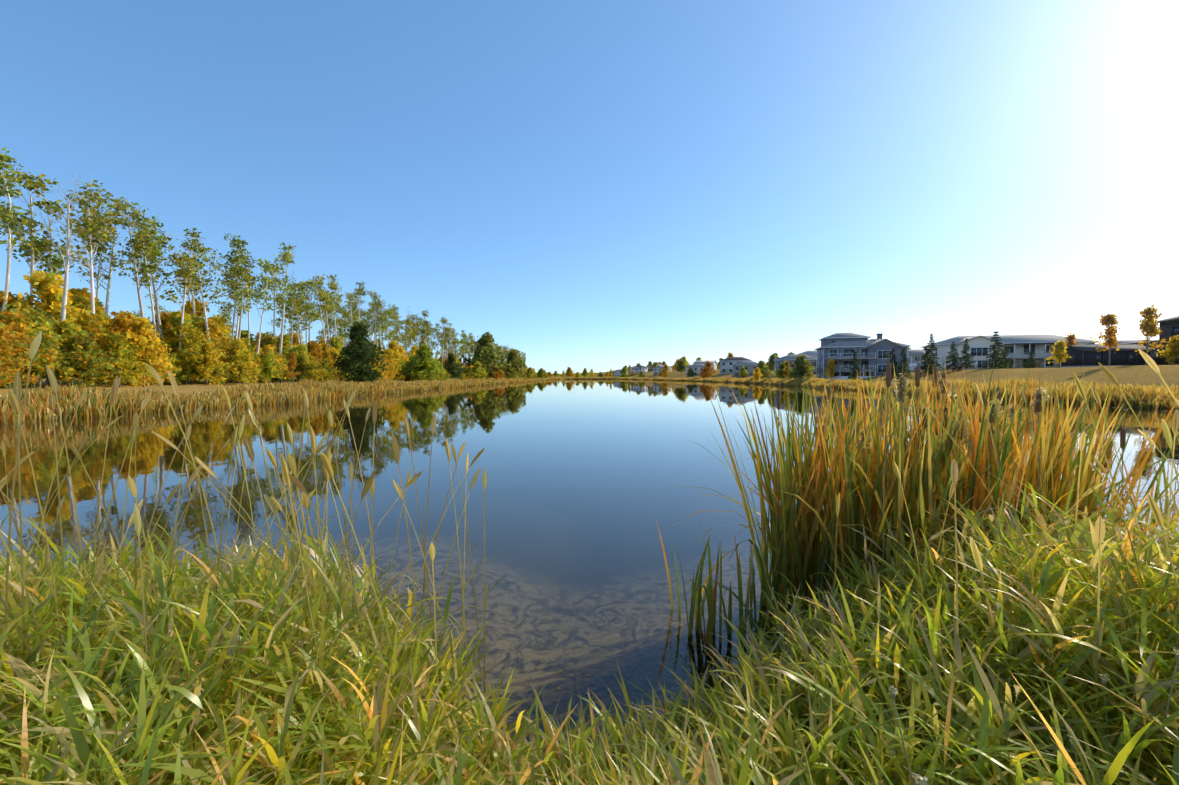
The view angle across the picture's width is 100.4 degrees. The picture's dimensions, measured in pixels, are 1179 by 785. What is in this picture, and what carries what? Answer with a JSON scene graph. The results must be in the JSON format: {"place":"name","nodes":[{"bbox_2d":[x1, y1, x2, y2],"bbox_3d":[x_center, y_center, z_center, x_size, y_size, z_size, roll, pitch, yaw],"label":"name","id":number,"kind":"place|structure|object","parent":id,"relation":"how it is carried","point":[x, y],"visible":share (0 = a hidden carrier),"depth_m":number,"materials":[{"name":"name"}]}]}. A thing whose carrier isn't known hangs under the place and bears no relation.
{"place":"outdoors","nodes":[
{"label":"outdoors","id":0,"kind":"place"},
{"bbox_2d":[0,379,1178,772],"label":"pond water","id":1,"kind":"structure","parent":0,"point":[580,495],"depth_m":8.12,"materials":[{"name":"blue liquid"}]},
{"bbox_2d":[16,381,1178,702],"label":"floating leaves","id":2,"kind":"object","parent":1,"relation":"on","point":[466,583],"visible":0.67,"depth_m":3.88,"materials":[{"name":"brown plant"}]},
{"bbox_2d":[0,363,1178,784],"bbox_3d":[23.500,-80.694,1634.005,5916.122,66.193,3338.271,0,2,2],"label":"ground","id":3,"kind":"structure","parent":0,"point":[1140,375],"depth_m":49.92,"materials":[{"name":"plant"}]},
{"bbox_2d":[0,327,34,383],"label":"wood shrub","id":4,"kind":"object","parent":3,"relation":"on","point":[4,372],"visible":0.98,"depth_m":37.71,"materials":[{"name":"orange plant"}]},
{"bbox_2d":[0,291,37,378],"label":"wood shrub","id":5,"kind":"object","parent":3,"relation":"on","point":[12,298],"visible":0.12,"depth_m":44.05,"materials":[{"name":"yellow plant"}]},
{"bbox_2d":[0,147,38,311],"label":"aspen tree","id":6,"kind":"object","parent":3,"relation":"on","point":[8,191],"visible":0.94,"depth_m":43.74,"materials":[{"name":"green plant"}]},
{"bbox_2d":[0,308,61,388],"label":"wood shrub","id":7,"kind":"object","parent":3,"relation":"on","point":[14,323],"visible":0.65,"depth_m":39.71,"materials":[{"name":"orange plant"}]},
{"bbox_2d":[0,172,65,384],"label":"aspen tree","id":8,"kind":"object","parent":3,"relation":"on","point":[41,245],"visible":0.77,"depth_m":47.22,"materials":[{"name":"green plant"}]},
{"bbox_2d":[11,198,78,384],"bbox_3d":[-54.511,-10.186,49.897,4.460,18.939,5.078,0,2,-7],"label":"aspen tree","id":9,"kind":"object","parent":3,"relation":"on","point":[57,263],"visible":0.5,"depth_m":49.42,"materials":[{"name":"green plant"}]},
{"bbox_2d":[11,306,83,386],"bbox_3d":[-48.928,-4.039,43.360,7.212,7.326,6.271,-2,2,-42],"label":"wood shrub","id":10,"kind":"object","parent":3,"relation":"on","point":[70,340],"visible":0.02,"depth_m":43.49,"materials":[{"name":"yellow plant"}]},
{"bbox_2d":[10,308,88,388],"bbox_3d":[-46.386,-3.632,41.833,4.875,6.856,5.477,-1,2,-21],"label":"wood shrub","id":11,"kind":"object","parent":3,"relation":"on","point":[39,321],"visible":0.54,"depth_m":41.37,"materials":[{"name":"yellow plant"}]},
{"bbox_2d":[4,270,104,381],"bbox_3d":[-50.668,-6.015,45.891,6.917,11.087,7.638,0,2,-5],"label":"wood shrub","id":12,"kind":"object","parent":3,"relation":"on","point":[47,287],"visible":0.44,"depth_m":45.51,"materials":[{"name":"yellow plant"}]},
{"bbox_2d":[47,173,110,384],"bbox_3d":[-47.608,-10.607,46.061,3.828,20.382,5.101,-1,2,-22],"label":"aspen tree","id":13,"kind":"object","parent":3,"relation":"on","point":[69,221],"visible":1,"depth_m":45.43,"materials":[{"name":"green plant"}]},
{"bbox_2d":[55,320,110,385],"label":"wood shrub","id":14,"kind":"object","parent":3,"relation":"on","point":[68,328],"visible":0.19,"depth_m":44.63,"materials":[{"name":"yellow plant"}]},
{"bbox_2d":[53,180,121,384],"bbox_3d":[-53.331,-11.750,52.450,5.858,22.151,5.178,2,2,43],"label":"aspen tree","id":15,"kind":"object","parent":3,"relation":"on","point":[94,214],"visible":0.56,"depth_m":52.27,"materials":[{"name":"green plant"}]},
{"bbox_2d":[54,333,122,387],"bbox_3d":[-45.979,-2.806,44.480,5.120,5.201,4.452,1,2,27],"label":"wood shrub","id":16,"kind":"object","parent":3,"relation":"on","point":[84,368],"visible":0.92,"depth_m":44.07,"materials":[{"name":"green plant"}]},
{"bbox_2d":[63,174,116,385],"bbox_3d":[-49.814,-10.870,49.473,3.576,20.623,4.093,-1,2,-23],"label":"aspen tree","id":17,"kind":"object","parent":3,"relation":"on","point":[101,238],"visible":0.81,"depth_m":49.05,"materials":[{"name":"green plant"}]},
{"bbox_2d":[69,288,114,381],"bbox_3d":[-58.128,-6.575,57.527,8.993,11.137,8.952,1,2,37],"label":"wood shrub","id":18,"kind":"object","parent":3,"relation":"on","point":[77,292],"visible":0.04,"depth_m":56.38,"materials":[{"name":"yellow plant"}]},
{"bbox_2d":[72,295,114,380],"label":"wood shrub","id":19,"kind":"object","parent":3,"relation":"on","point":[85,303],"visible":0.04,"depth_m":52.06,"materials":[{"name":"yellow plant"}]},
{"bbox_2d":[74,312,118,384],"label":"wood shrub","id":20,"kind":"object","parent":3,"relation":"on","point":[92,322],"visible":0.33,"depth_m":47.96,"materials":[{"name":"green plant"}]},
{"bbox_2d":[71,225,122,383],"bbox_3d":[-53.538,-10.028,54.087,2.920,18.398,4.375,1,2,34],"label":"aspen tree","id":21,"kind":"object","parent":3,"relation":"on","point":[98,275],"visible":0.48,"depth_m":53.83,"materials":[{"name":"green plant"}]},
{"bbox_2d":[71,198,134,383],"bbox_3d":[-54.836,-11.649,55.181,5.842,21.638,4.466,-1,2,-39],"label":"aspen tree","id":22,"kind":"object","parent":3,"relation":"on","point":[115,214],"visible":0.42,"depth_m":55.83,"materials":[{"name":"green plant"}]},
{"bbox_2d":[97,331,150,386],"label":"wood shrub","id":23,"kind":"object","parent":3,"relation":"on","point":[116,343],"visible":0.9,"depth_m":48.59,"materials":[{"name":"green plant"}]},
{"bbox_2d":[97,309,173,385],"bbox_3d":[-49.599,-4.841,52.956,7.582,8.310,6.527,-1,2,-25],"label":"wood shrub","id":24,"kind":"object","parent":3,"relation":"on","point":[120,322],"visible":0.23,"depth_m":51.98,"materials":[{"name":"yellow plant"}]},
{"bbox_2d":[108,194,166,384],"bbox_3d":[-50.471,-11.427,55.105,5.639,21.451,4.407,0,2,-15],"label":"aspen tree","id":25,"kind":"object","parent":3,"relation":"on","point":[142,236],"visible":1,"depth_m":55.12,"materials":[{"name":"green plant"}]},
{"bbox_2d":[123,216,169,383],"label":"aspen tree","id":26,"kind":"object","parent":3,"relation":"on","point":[146,266],"visible":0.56,"depth_m":58.83,"materials":[{"name":"green plant"}]},
{"bbox_2d":[120,316,175,386],"bbox_3d":[-46.622,-4.155,51.090,4.890,7.424,5.233,2,3,45],"label":"wood shrub","id":27,"kind":"object","parent":3,"relation":"on","point":[143,340],"visible":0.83,"depth_m":50.71,"materials":[{"name":"yellow plant"}]},
{"bbox_2d":[125,199,179,337],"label":"aspen tree","id":28,"kind":"object","parent":3,"relation":"on","point":[161,238],"visible":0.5,"depth_m":63.03,"materials":[{"name":"green plant"}]},
{"bbox_2d":[141,343,181,385],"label":"wood shrub","id":29,"kind":"object","parent":3,"relation":"on","point":[168,369],"visible":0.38,"depth_m":54.39,"materials":[{"name":"yellow plant"}]},
{"bbox_2d":[162,353,189,384],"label":"wood shrub","id":30,"kind":"object","parent":3,"relation":"on","point":[179,378],"visible":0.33,"depth_m":58.02,"materials":[{"name":"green plant"}]},
{"bbox_2d":[157,250,203,383],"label":"aspen tree","id":31,"kind":"object","parent":3,"relation":"on","point":[185,273],"visible":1,"depth_m":59.52,"materials":[{"name":"green plant"}]},
{"bbox_2d":[166,240,210,381],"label":"aspen tree","id":32,"kind":"object","parent":3,"relation":"on","point":[188,293],"visible":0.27,"depth_m":69.62,"materials":[{"name":"green plant"}]},
{"bbox_2d":[159,310,224,383],"bbox_3d":[-49.568,-5.518,60.676,7.347,9.141,7.381,-1,2,-31],"label":"wood shrub","id":33,"kind":"object","parent":3,"relation":"on","point":[189,339],"visible":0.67,"depth_m":59.61,"materials":[{"name":"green plant"}]},
{"bbox_2d":[181,298,226,381],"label":"wood shrub","id":34,"kind":"object","parent":3,"relation":"on","point":[188,309],"visible":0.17,"depth_m":70.17,"materials":[{"name":"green plant"}]},
{"bbox_2d":[180,228,230,383],"bbox_3d":[-50.691,-11.317,65.420,5.556,20.577,4.247,-1,2,-38],"label":"aspen tree","id":35,"kind":"object","parent":3,"relation":"on","point":[195,241],"visible":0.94,"depth_m":64.64,"materials":[{"name":"green plant"}]},
{"bbox_2d":[186,341,225,385],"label":"wood shrub","id":36,"kind":"object","parent":3,"relation":"on","point":[208,356],"visible":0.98,"depth_m":60.00,"materials":[{"name":"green plant"}]},
{"bbox_2d":[191,361,229,384],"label":"wood shrub","id":37,"kind":"object","parent":3,"relation":"on","point":[222,373],"visible":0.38,"depth_m":62.10,"materials":[{"name":"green plant"}]},
{"bbox_2d":[200,319,236,380],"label":"wood shrub","id":38,"kind":"object","parent":3,"relation":"on","point":[216,330],"visible":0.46,"depth_m":65.64,"materials":[{"name":"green plant"}]},
{"bbox_2d":[209,313,231,336],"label":"wood shrub","id":39,"kind":"object","parent":3,"relation":"on","point":[220,320],"visible":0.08,"depth_m":83.44,"materials":[{"name":"yellow plant"}]},
{"bbox_2d":[205,233,255,381],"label":"aspen tree","id":40,"kind":"object","parent":3,"relation":"on","point":[239,252],"visible":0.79,"depth_m":74.49,"materials":[{"name":"green plant"}]},
{"bbox_2d":[215,251,250,381],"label":"aspen tree","id":41,"kind":"object","parent":3,"relation":"on","point":[232,289],"visible":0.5,"depth_m":76.42,"materials":[{"name":"green plant"}]},
{"bbox_2d":[222,259,252,382],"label":"aspen tree","id":42,"kind":"object","parent":3,"relation":"on","point":[244,270],"visible":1,"depth_m":70.08,"materials":[{"name":"green plant"}]},
{"bbox_2d":[222,338,261,384],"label":"wood shrub","id":43,"kind":"object","parent":3,"relation":"on","point":[239,354],"visible":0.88,"depth_m":65.78,"materials":[{"name":"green plant"}]},
{"bbox_2d":[224,347,263,383],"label":"wood shrub","id":44,"kind":"object","parent":3,"relation":"on","point":[233,375],"visible":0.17,"depth_m":65.91,"materials":[{"name":"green plant"}]},
{"bbox_2d":[233,255,258,343],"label":"aspen tree","id":45,"kind":"object","parent":3,"relation":"on","point":[251,284],"visible":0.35,"depth_m":79.64,"materials":[{"name":"green plant"}]},
{"bbox_2d":[247,258,277,379],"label":"aspen tree","id":46,"kind":"object","parent":3,"relation":"on","point":[260,294],"visible":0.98,"depth_m":75.77,"materials":[{"name":"green plant"}]},
{"bbox_2d":[256,352,282,382],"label":"wood shrub","id":47,"kind":"object","parent":3,"relation":"on","point":[269,364],"visible":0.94,"depth_m":71.52,"materials":[{"name":"green plant"}]},
{"bbox_2d":[251,344,287,383],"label":"wood shrub","id":48,"kind":"object","parent":3,"relation":"on","point":[269,348],"visible":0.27,"depth_m":74.47,"materials":[{"name":"yellow plant"}]},
{"bbox_2d":[260,334,288,381],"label":"wood shrub","id":49,"kind":"object","parent":3,"relation":"on","point":[270,340],"visible":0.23,"depth_m":80.80,"materials":[{"name":"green plant"}]},
{"bbox_2d":[268,295,295,380],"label":"aspen tree","id":50,"kind":"object","parent":3,"relation":"on","point":[277,312],"visible":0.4,"depth_m":89.25,"materials":[{"name":"green plant"}]},
{"bbox_2d":[0,377,564,423],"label":"reeds","id":51,"kind":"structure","parent":3,"relation":"on","point":[95,402],"depth_m":30.73,"materials":[{"name":"plant"}]},
{"bbox_2d":[265,242,304,382],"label":"aspen tree","id":52,"kind":"object","parent":3,"relation":"on","point":[288,258],"visible":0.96,"depth_m":80.14,"materials":[{"name":"green plant"}]},
{"bbox_2d":[273,333,296,381],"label":"wood shrub","id":53,"kind":"object","parent":3,"relation":"on","point":[286,344],"visible":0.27,"depth_m":83.17,"materials":[{"name":"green plant"}]},
{"bbox_2d":[275,354,295,382],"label":"wood shrub","id":54,"kind":"object","parent":3,"relation":"on","point":[284,357],"visible":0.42,"depth_m":77.55,"materials":[{"name":"yellow plant"}]},
{"bbox_2d":[278,286,302,381],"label":"aspen tree","id":55,"kind":"object","parent":3,"relation":"on","point":[287,315],"visible":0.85,"depth_m":85.20,"materials":[{"name":"green plant"}]},
{"bbox_2d":[286,352,299,381],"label":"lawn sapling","id":56,"kind":"object","parent":3,"relation":"on","point":[291,365],"visible":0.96,"depth_m":65.92,"materials":[{"name":"orange plant"}]},
{"bbox_2d":[285,347,310,381],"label":"wood shrub","id":57,"kind":"object","parent":3,"relation":"on","point":[293,350],"visible":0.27,"depth_m":81.18,"materials":[{"name":"green plant"}]},
{"bbox_2d":[287,277,317,380],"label":"aspen tree","id":58,"kind":"object","parent":3,"relation":"on","point":[299,305],"visible":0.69,"depth_m":86.41,"materials":[{"name":"green plant"}]},
{"bbox_2d":[294,344,320,379],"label":"wood shrub","id":59,"kind":"object","parent":3,"relation":"on","point":[303,352],"visible":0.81,"depth_m":82.19,"materials":[{"name":"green plant"}]},
{"bbox_2d":[299,279,321,380],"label":"aspen tree","id":60,"kind":"object","parent":3,"relation":"on","point":[313,285],"visible":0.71,"depth_m":92.05,"materials":[{"name":"green plant"}]},
{"bbox_2d":[306,340,323,381],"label":"wood shrub","id":61,"kind":"object","parent":3,"relation":"on","point":[312,348],"visible":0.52,"depth_m":90.58,"materials":[{"name":"orange plant"}]},
{"bbox_2d":[308,274,335,342],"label":"aspen tree","id":62,"kind":"object","parent":3,"relation":"on","point":[321,299],"visible":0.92,"depth_m":95.66,"materials":[{"name":"green plant"}]},
{"bbox_2d":[314,268,342,346],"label":"aspen tree","id":63,"kind":"object","parent":3,"relation":"on","point":[333,301],"visible":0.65,"depth_m":99.68,"materials":[{"name":"green plant"}]},
{"bbox_2d":[323,274,348,380],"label":"aspen tree","id":64,"kind":"object","parent":3,"relation":"on","point":[335,288],"visible":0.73,"depth_m":102.46,"materials":[{"name":"green plant"}]},
{"bbox_2d":[341,292,362,340],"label":"aspen tree","id":65,"kind":"object","parent":3,"relation":"on","point":[352,296],"visible":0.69,"depth_m":106.15,"materials":[{"name":"green plant"}]},
{"bbox_2d":[340,281,369,323],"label":"aspen tree","id":66,"kind":"object","parent":3,"relation":"on","point":[360,292],"visible":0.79,"depth_m":109.67,"materials":[{"name":"green plant"}]},
{"bbox_2d":[333,320,388,383],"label":"conifer tree","id":67,"kind":"object","parent":3,"relation":"on","point":[358,353],"visible":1,"depth_m":84.07,"materials":[{"name":"green plant"}]},
{"bbox_2d":[362,291,381,341],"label":"aspen tree","id":68,"kind":"object","parent":3,"relation":"on","point":[374,297],"visible":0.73,"depth_m":124.40,"materials":[{"name":"green plant"}]},
{"bbox_2d":[371,299,392,350],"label":"aspen tree","id":69,"kind":"object","parent":3,"relation":"on","point":[381,314],"visible":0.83,"depth_m":122.61,"materials":[{"name":"green plant"}]},
{"bbox_2d":[376,309,400,379],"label":"aspen tree","id":70,"kind":"object","parent":3,"relation":"on","point":[388,336],"visible":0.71,"depth_m":127.33,"materials":[{"name":"green plant"}]},
{"bbox_2d":[401,343,443,381],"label":"bank shrub","id":71,"kind":"object","parent":3,"relation":"on","point":[427,367],"visible":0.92,"depth_m":109.86,"materials":[{"name":"green plant"}]},
{"bbox_2d":[442,352,464,380],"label":"conifer tree","id":72,"kind":"object","parent":3,"relation":"on","point":[452,368],"visible":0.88,"depth_m":140.55,"materials":[{"name":"green plant"}]},
{"bbox_2d":[468,362,487,379],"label":"bank shrub","id":73,"kind":"object","parent":3,"relation":"on","point":[478,372],"visible":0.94,"depth_m":167.74,"materials":[{"name":"green plant"}]},
{"bbox_2d":[459,331,506,378],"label":"tree","id":74,"kind":"object","parent":3,"relation":"on","point":[484,353],"visible":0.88,"depth_m":182.96,"materials":[{"name":"green plant"}]},
{"bbox_2d":[501,348,526,378],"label":"tree","id":75,"kind":"object","parent":3,"relation":"on","point":[513,367],"visible":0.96,"depth_m":234.11,"materials":[{"name":"green plant"}]},
{"bbox_2d":[0,617,1168,784],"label":"filler grass","id":76,"kind":"structure","parent":3,"relation":"on","point":[936,775],"depth_m":2.28,"materials":[{"name":"plant"}]},
{"bbox_2d":[0,472,1178,784],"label":"grass","id":77,"kind":"structure","parent":3,"relation":"on","point":[1040,594],"depth_m":2.18,"materials":[{"name":"plant"}]},
{"bbox_2d":[0,331,1178,763],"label":"seed stalks","id":78,"kind":"object","parent":3,"relation":"on","point":[288,477],"visible":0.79,"depth_m":2.83,"materials":[{"name":"beige plant"}]},
{"bbox_2d":[719,357,752,374],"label":"house","id":79,"kind":"structure","parent":3,"relation":"on","point":[726,365],"depth_m":262.91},
{"bbox_2d":[732,361,757,377],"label":"house","id":80,"kind":"structure","parent":3,"relation":"on","point":[750,366],"depth_m":219.63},
{"bbox_2d":[774,354,816,377],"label":"house","id":81,"kind":"structure","parent":3,"relation":"on","point":[791,358],"depth_m":159.30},
{"bbox_2d":[787,354,814,379],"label":"bank shrub","id":82,"kind":"object","parent":3,"relation":"on","point":[802,368],"visible":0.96,"depth_m":123.46,"materials":[{"name":"green plant"}]},
{"bbox_2d":[814,333,910,379],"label":"house","id":83,"kind":"structure","parent":3,"relation":"on","point":[840,349],"depth_m":112.02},
{"bbox_2d":[611,376,1178,409],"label":"bank reeds","id":84,"kind":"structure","parent":3,"relation":"on","point":[1150,395],"depth_m":42.65,"materials":[{"name":"plant"}]},
{"bbox_2d":[896,349,911,377],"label":"spruce tree","id":85,"kind":"object","parent":3,"relation":"on","point":[904,360],"visible":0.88,"depth_m":87.78,"materials":[{"name":"green plant"}]},
{"bbox_2d":[651,355,1178,652],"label":"cattail clump","id":86,"kind":"object","parent":3,"relation":"on","point":[805,550],"visible":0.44,"depth_m":3.97,"materials":[{"name":"plant"}]},
{"bbox_2d":[907,349,922,370],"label":"house","id":87,"kind":"structure","parent":3,"relation":"on","point":[914,355],"depth_m":173.51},
{"bbox_2d":[914,347,933,374],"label":"spruce tree","id":88,"kind":"object","parent":3,"relation":"on","point":[928,369],"visible":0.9,"depth_m":86.28,"materials":[{"name":"green plant"}]},
{"bbox_2d":[921,334,940,370],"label":"spruce tree","id":89,"kind":"object","parent":3,"relation":"on","point":[931,347],"visible":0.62,"depth_m":88.57,"materials":[{"name":"green plant"}]},
{"bbox_2d":[776,353,1125,588],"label":"cattails","id":90,"kind":"object","parent":3,"relation":"on","point":[943,375],"visible":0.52,"depth_m":4.07,"materials":[{"name":"plant"}]},
{"bbox_2d":[858,373,1049,458],"bbox_3d":[3.028,0.200,4.097,1.542,0.720,0.672,0,2,2],"label":"cattail fluff","id":91,"kind":"object","parent":90,"relation":"attached to","point":[906,383],"visible":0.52,"depth_m":3.96,"materials":[{"name":"brown plant"}]},
{"bbox_2d":[941,342,964,370],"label":"spruce tree","id":92,"kind":"object","parent":3,"relation":"on","point":[954,361],"visible":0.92,"depth_m":86.61,"materials":[{"name":"green plant"}]},
{"bbox_2d":[959,338,975,369],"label":"spruce tree","id":93,"kind":"object","parent":3,"relation":"on","point":[966,347],"visible":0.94,"depth_m":87.46,"materials":[{"name":"green plant"}]},
{"bbox_2d":[981,330,1008,368],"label":"spruce tree","id":94,"kind":"object","parent":3,"relation":"on","point":[999,363],"visible":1,"depth_m":85.30,"materials":[{"name":"green plant"}]},
{"bbox_2d":[920,334,1100,370],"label":"beige house","id":95,"kind":"structure","parent":3,"relation":"on","point":[1019,347],"depth_m":103.69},
{"bbox_2d":[890,653,1178,784],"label":"weed stems","id":96,"kind":"object","parent":3,"relation":"on","point":[1073,748],"visible":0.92,"depth_m":1.69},
{"bbox_2d":[889,647,1178,784],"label":"weed seed fluff","id":97,"kind":"object","parent":96,"relation":"on","point":[922,781],"visible":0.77,"depth_m":1.64,"materials":[{"name":"white plant"}]},
{"bbox_2d":[1046,340,1071,367],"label":"yellow tree","id":98,"kind":"object","parent":3,"relation":"on","point":[1059,352],"visible":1,"depth_m":75.26,"materials":[{"name":"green plant"}]},
{"bbox_2d":[1090,312,1120,365],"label":"young tree","id":99,"kind":"object","parent":3,"relation":"on","point":[1107,320],"visible":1,"depth_m":59.77,"materials":[{"name":"orange plant"}]},
{"bbox_2d":[1061,344,1154,367],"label":"building","id":100,"kind":"structure","parent":3,"relation":"on","point":[1090,355],"depth_m":75.97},
{"bbox_2d":[1134,304,1168,364],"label":"young tree","id":101,"kind":"object","parent":3,"relation":"on","point":[1148,327],"visible":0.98,"depth_m":63.05,"materials":[{"name":"orange plant"}]},
{"bbox_2d":[1156,335,1178,364],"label":"yellow tree","id":102,"kind":"object","parent":3,"relation":"on","point":[1172,352],"visible":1,"depth_m":67.55,"materials":[{"name":"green plant"}]},
{"bbox_2d":[1157,316,1178,364],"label":"charcoal house","id":103,"kind":"structure","parent":3,"relation":"on","point":[1169,327],"depth_m":76.49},
{"bbox_2d":[0,0,1178,373],"label":"sky","id":104,"kind":"structure","parent":0,"point":[598,186],"materials":[{"name":"blue"}]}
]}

